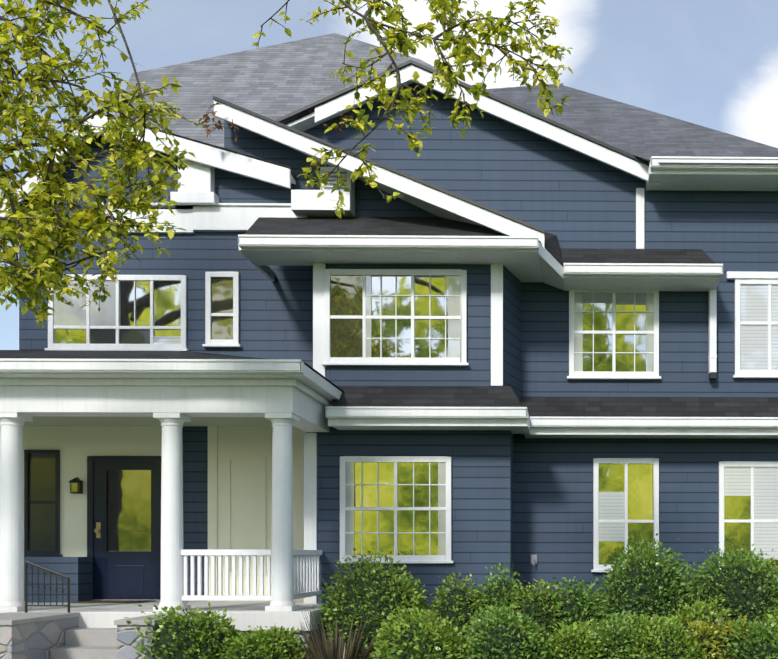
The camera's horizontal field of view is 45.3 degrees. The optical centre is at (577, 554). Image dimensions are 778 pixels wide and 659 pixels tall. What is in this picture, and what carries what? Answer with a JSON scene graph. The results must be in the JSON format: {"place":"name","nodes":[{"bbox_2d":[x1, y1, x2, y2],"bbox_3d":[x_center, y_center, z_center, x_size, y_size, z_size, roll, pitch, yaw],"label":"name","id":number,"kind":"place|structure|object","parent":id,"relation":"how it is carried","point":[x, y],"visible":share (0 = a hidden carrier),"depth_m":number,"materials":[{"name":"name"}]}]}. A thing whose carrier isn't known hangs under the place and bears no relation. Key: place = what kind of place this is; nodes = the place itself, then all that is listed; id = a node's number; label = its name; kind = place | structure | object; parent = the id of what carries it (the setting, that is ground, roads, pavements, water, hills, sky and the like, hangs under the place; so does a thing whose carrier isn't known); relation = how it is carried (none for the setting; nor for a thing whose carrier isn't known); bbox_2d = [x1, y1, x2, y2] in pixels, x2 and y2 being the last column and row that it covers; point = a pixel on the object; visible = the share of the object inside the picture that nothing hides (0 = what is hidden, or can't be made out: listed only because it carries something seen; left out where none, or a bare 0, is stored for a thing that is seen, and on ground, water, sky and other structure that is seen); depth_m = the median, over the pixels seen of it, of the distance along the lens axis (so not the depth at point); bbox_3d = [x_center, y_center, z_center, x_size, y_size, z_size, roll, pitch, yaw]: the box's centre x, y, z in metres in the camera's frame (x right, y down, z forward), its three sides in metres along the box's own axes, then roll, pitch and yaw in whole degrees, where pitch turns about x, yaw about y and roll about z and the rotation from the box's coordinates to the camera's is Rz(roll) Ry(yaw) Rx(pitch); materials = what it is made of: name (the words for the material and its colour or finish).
{"place":"outdoors","nodes":[
{"label":"outdoors","id":0,"kind":"place"},
{"bbox_2d":[50,628,116,658],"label":"porch steps","id":1,"kind":"structure","parent":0,"point":[90,643],"depth_m":10.04,"materials":[{"name":"grey concrete"}]},
{"bbox_2d":[23,416,271,425],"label":"porch ceiling","id":2,"kind":"structure","parent":0,"point":[134,421],"depth_m":12.41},
{"bbox_2d":[0,426,305,600],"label":"cream porch walls","id":3,"kind":"structure","parent":0,"point":[239,487],"depth_m":12.87,"materials":[{"name":"beige paint"}]},
{"bbox_2d":[24,450,61,556],"bbox_3d":[-7.629,-0.727,12.799,0.543,1.528,0.075,0,0,-1],"label":"porch window frame","id":4,"kind":"object","parent":3,"relation":"attached to","point":[28,553],"visible":0.9,"depth_m":12.79,"materials":[{"name":"black wood"}]},
{"bbox_2d":[68,477,83,493],"bbox_3d":[-7.108,-0.980,12.760,0.140,0.230,0.170,0,0,-1],"label":"wall lantern","id":5,"kind":"object","parent":3,"relation":"attached to","point":[76,480],"visible":0.88,"depth_m":12.70,"materials":[{"name":"black metal"}]},
{"bbox_2d":[87,456,161,599],"bbox_3d":[-6.450,-0.378,12.833,1.071,2.054,0.055,0,0,-1],"label":"front door","id":6,"kind":"structure","parent":3,"relation":"in","point":[126,575],"depth_m":12.82,"materials":[{"name":"blue wood"}]},
{"bbox_2d":[94,522,100,537],"bbox_3d":[-6.830,-0.346,12.789,0.060,0.220,0.060,0,0,-1],"label":"door handle","id":7,"kind":"object","parent":6,"relation":"attached to","point":[97,530],"visible":1,"depth_m":12.81,"materials":[{"name":"gold metal"}]},
{"bbox_2d":[107,470,150,550],"bbox_3d":[-6.400,-0.624,12.841,0.626,1.165,0.001,0,0,-1],"label":"door glass","id":8,"kind":"object","parent":6,"relation":"in","point":[128,510],"visible":1,"depth_m":12.84,"materials":[{"name":"clear glass"}]},
{"bbox_2d":[54,275,653,554],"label":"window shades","id":9,"kind":"object","parent":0,"point":[68,315],"visible":0.85,"depth_m":12.83,"materials":[{"name":"white fabric"}]},
{"bbox_2d":[0,0,777,349],"label":"sky","id":10,"kind":"structure","parent":0,"point":[713,64],"materials":[{"name":"blue"}]},
{"label":"lawn","id":11,"kind":"structure","parent":0,"visible":0},
{"bbox_2d":[0,617,335,658],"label":"stone wall","id":12,"kind":"structure","parent":11,"relation":"on","point":[37,640],"depth_m":9.26,"materials":[{"name":"grey stone"}]},
{"bbox_2d":[0,612,201,624],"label":"porch pier caps","id":13,"kind":"object","parent":12,"relation":"on","point":[12,618],"visible":0.69,"depth_m":9.53,"materials":[{"name":"grey concrete"}]},
{"bbox_2d":[25,561,69,612],"bbox_3d":[-6.057,0.369,10.273,0.508,0.591,0.032,0,0,-1],"label":"stair railing","id":14,"kind":"object","parent":13,"relation":"on","point":[44,586],"visible":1,"depth_m":10.27,"materials":[{"name":"black metal"}]},
{"bbox_2d":[19,600,326,611],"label":"porch floor","id":15,"kind":"structure","parent":12,"relation":"on","point":[201,605],"depth_m":11.46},
{"bbox_2d":[70,600,155,602],"bbox_3d":[-6.444,0.657,12.497,0.941,0.015,0.500,0,0,-1],"label":"threshold","id":16,"kind":"object","parent":15,"relation":"on","point":[116,601],"visible":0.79,"depth_m":12.39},
{"bbox_2d":[0,412,298,611],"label":"porch columns","id":17,"kind":"structure","parent":15,"relation":"on","point":[12,534],"depth_m":10.50,"materials":[{"name":"white wood"}]},
{"bbox_2d":[181,550,321,600],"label":"porch railings","id":18,"kind":"object","parent":15,"relation":"on","point":[306,572],"visible":0.83,"depth_m":10.59,"materials":[{"name":"white wood"}]},
{"bbox_2d":[0,0,564,323],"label":"tree trunk and limbs","id":19,"kind":"object","parent":11,"relation":"on","point":[74,162],"visible":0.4,"depth_m":7.34,"materials":[{"name":"plant"}]},
{"bbox_2d":[0,0,572,327],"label":"tree leaves","id":20,"kind":"object","parent":19,"relation":"attached to","point":[99,216],"visible":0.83,"depth_m":7.32,"materials":[{"name":"green plant"}]},
{"bbox_2d":[19,82,777,617],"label":"house siding walls","id":21,"kind":"structure","parent":11,"relation":"on","point":[521,498],"depth_m":12.95,"materials":[{"name":"blue wood"}]},
{"bbox_2d":[4,33,544,233],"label":"house roof shingles","id":22,"kind":"object","parent":21,"relation":"on","point":[274,82],"visible":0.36,"depth_m":16.31,"materials":[{"name":"grey"}]},
{"bbox_2d":[324,170,346,188],"bbox_3d":[-3.408,-5.272,12.651,0.319,0.264,0.010,0,0,-1],"label":"house gable vent","id":23,"kind":"object","parent":21,"relation":"attached to","point":[335,180],"visible":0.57,"depth_m":12.65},
{"bbox_2d":[0,65,777,630],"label":"white trim","id":24,"kind":"structure","parent":21,"relation":"attached to","point":[308,395],"depth_m":12.13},
{"bbox_2d":[0,156,777,427],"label":"house gutters","id":25,"kind":"object","parent":24,"relation":"attached to","point":[249,366],"visible":1,"depth_m":11.50,"materials":[{"name":"white metal"}]},
{"bbox_2d":[0,217,777,417],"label":"dark roof shingles","id":26,"kind":"object","parent":21,"relation":"attached to","point":[441,396],"visible":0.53,"depth_m":12.52,"materials":[{"name":"black"}]},
{"bbox_2d":[44,269,777,576],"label":"window frames","id":27,"kind":"structure","parent":21,"relation":"attached to","point":[613,374],"depth_m":12.83,"materials":[{"name":"white wood"}]},
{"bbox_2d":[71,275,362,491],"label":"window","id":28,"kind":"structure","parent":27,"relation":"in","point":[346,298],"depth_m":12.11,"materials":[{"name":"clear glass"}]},
{"bbox_2d":[29,276,777,572],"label":"windows","id":29,"kind":"structure","parent":27,"relation":"in","point":[167,303],"depth_m":12.83,"materials":[{"name":"glass"}]},
{"bbox_2d":[153,285,777,558],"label":"window blinds","id":30,"kind":"object","parent":27,"relation":"in","point":[753,338],"visible":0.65,"depth_m":12.99,"materials":[{"name":"white plastic"}]},
{"bbox_2d":[213,60,716,379],"bbox_3d":[-1.537,-4.727,12.309,7.066,4.421,1.195,0,0,-1],"label":"roof edge","id":31,"kind":"object","parent":21,"relation":"attached to","point":[712,375],"visible":0.81,"depth_m":12.58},
{"bbox_2d":[531,555,536,564],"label":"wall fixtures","id":32,"kind":"object","parent":21,"relation":"attached to","point":[533,559],"visible":1,"depth_m":12.93,"materials":[{"name":"grey plastic"}]},
{"bbox_2d":[416,66,777,164],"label":"house roof shingles","id":33,"kind":"object","parent":21,"relation":"on","point":[643,134],"visible":0.21,"depth_m":14.13,"materials":[{"name":"grey"}]},
{"bbox_2d":[485,83,562,91],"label":"house ridge caps","id":34,"kind":"object","parent":33,"relation":"on","point":[511,88],"visible":0.69,"depth_m":17.07,"materials":[{"name":"grey"}]},
{"label":"mulch bed","id":35,"kind":"object","parent":11,"relation":"on","visible":0},
{"bbox_2d":[124,602,248,658],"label":"shrub","id":36,"kind":"object","parent":35,"relation":"on","point":[222,625],"depth_m":9.12,"materials":[{"name":"green plant"}]},
{"bbox_2d":[215,623,311,658],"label":"shrub","id":37,"kind":"object","parent":35,"relation":"on","point":[246,640],"depth_m":9.24,"materials":[{"name":"green plant"}]},
{"bbox_2d":[269,604,386,658],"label":"red grass","id":38,"kind":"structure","parent":35,"relation":"on","point":[336,650],"depth_m":9.25,"materials":[{"name":"brown plant"}]},
{"bbox_2d":[314,544,432,658],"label":"shrub","id":39,"kind":"object","parent":35,"relation":"on","point":[417,596],"depth_m":10.60,"materials":[{"name":"green plant"}]},
{"bbox_2d":[365,600,474,658],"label":"shrub","id":40,"kind":"object","parent":35,"relation":"on","point":[445,637],"depth_m":8.75,"materials":[{"name":"green plant"}]},
{"bbox_2d":[429,572,486,634],"bbox_3d":[-1.403,0.884,10.629,0.797,1.361,0.809,0,0,-1],"label":"shrub","id":41,"kind":"object","parent":35,"relation":"on","point":[473,595],"depth_m":10.43,"materials":[{"name":"green plant"}]},
{"bbox_2d":[468,554,525,622],"bbox_3d":[-0.934,0.776,10.694,0.875,1.576,0.911,0,0,-1],"label":"shrub","id":42,"kind":"object","parent":35,"relation":"on","point":[495,585],"depth_m":10.62,"materials":[{"name":"green plant"}]},
{"bbox_2d":[459,599,554,658],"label":"shrub","id":43,"kind":"object","parent":35,"relation":"on","point":[523,624],"depth_m":8.66,"materials":[{"name":"green plant"}]},
{"bbox_2d":[497,578,567,640],"bbox_3d":[-0.504,0.925,10.673,1.070,1.279,0.775,0,0,-1],"label":"shrub","id":44,"kind":"object","parent":35,"relation":"on","point":[531,595],"depth_m":10.52,"materials":[{"name":"green plant"}]},
{"bbox_2d":[542,614,609,658],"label":"shrub","id":45,"kind":"object","parent":35,"relation":"on","point":[567,632],"depth_m":8.76,"materials":[{"name":"green plant"}]},
{"bbox_2d":[549,576,614,633],"bbox_3d":[0.066,0.906,10.679,0.906,1.316,0.730,0,0,-1],"label":"shrub","id":46,"kind":"object","parent":35,"relation":"on","point":[602,612],"depth_m":10.55,"materials":[{"name":"green plant"}]},
{"bbox_2d":[577,608,654,658],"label":"shrub","id":47,"kind":"object","parent":35,"relation":"on","point":[626,624],"depth_m":8.82,"materials":[{"name":"green plant"}]},
{"bbox_2d":[594,533,701,623],"bbox_3d":[0.922,0.646,11.524,1.577,1.837,1.544,0,0,-1],"label":"shrub","id":48,"kind":"object","parent":35,"relation":"on","point":[618,567],"depth_m":11.17,"materials":[{"name":"green plant"}]},
{"bbox_2d":[607,607,708,658],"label":"shrub","id":49,"kind":"object","parent":35,"relation":"on","point":[662,623],"depth_m":8.76,"materials":[{"name":"green plant"}]},
{"bbox_2d":[656,594,734,632],"bbox_3d":[1.223,1.000,9.984,1.122,1.129,0.929,0,0,-1],"label":"shrub","id":50,"kind":"object","parent":35,"relation":"on","point":[692,611],"depth_m":9.87,"materials":[{"name":"green plant"}]},
{"bbox_2d":[679,613,754,658],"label":"yellow shrub","id":51,"kind":"object","parent":35,"relation":"on","point":[708,629],"depth_m":8.90,"materials":[{"name":"plant"}]},
{"bbox_2d":[688,538,777,628],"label":"shrub","id":52,"kind":"object","parent":35,"relation":"on","point":[770,579],"depth_m":11.07,"materials":[{"name":"green plant"}]},
{"bbox_2d":[712,614,777,658],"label":"shrub","id":53,"kind":"object","parent":35,"relation":"on","point":[763,629],"depth_m":8.76,"materials":[{"name":"green plant"}]},
{"bbox_2d":[762,609,777,628],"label":"shrub","id":54,"kind":"object","parent":35,"relation":"on","point":[769,616],"visible":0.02,"depth_m":9.05,"materials":[{"name":"green plant"}]},
{"bbox_2d":[764,606,777,626],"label":"shrub","id":55,"kind":"object","parent":35,"relation":"on","point":[775,611],"visible":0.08,"depth_m":9.99,"materials":[{"name":"green plant"}]}
]}

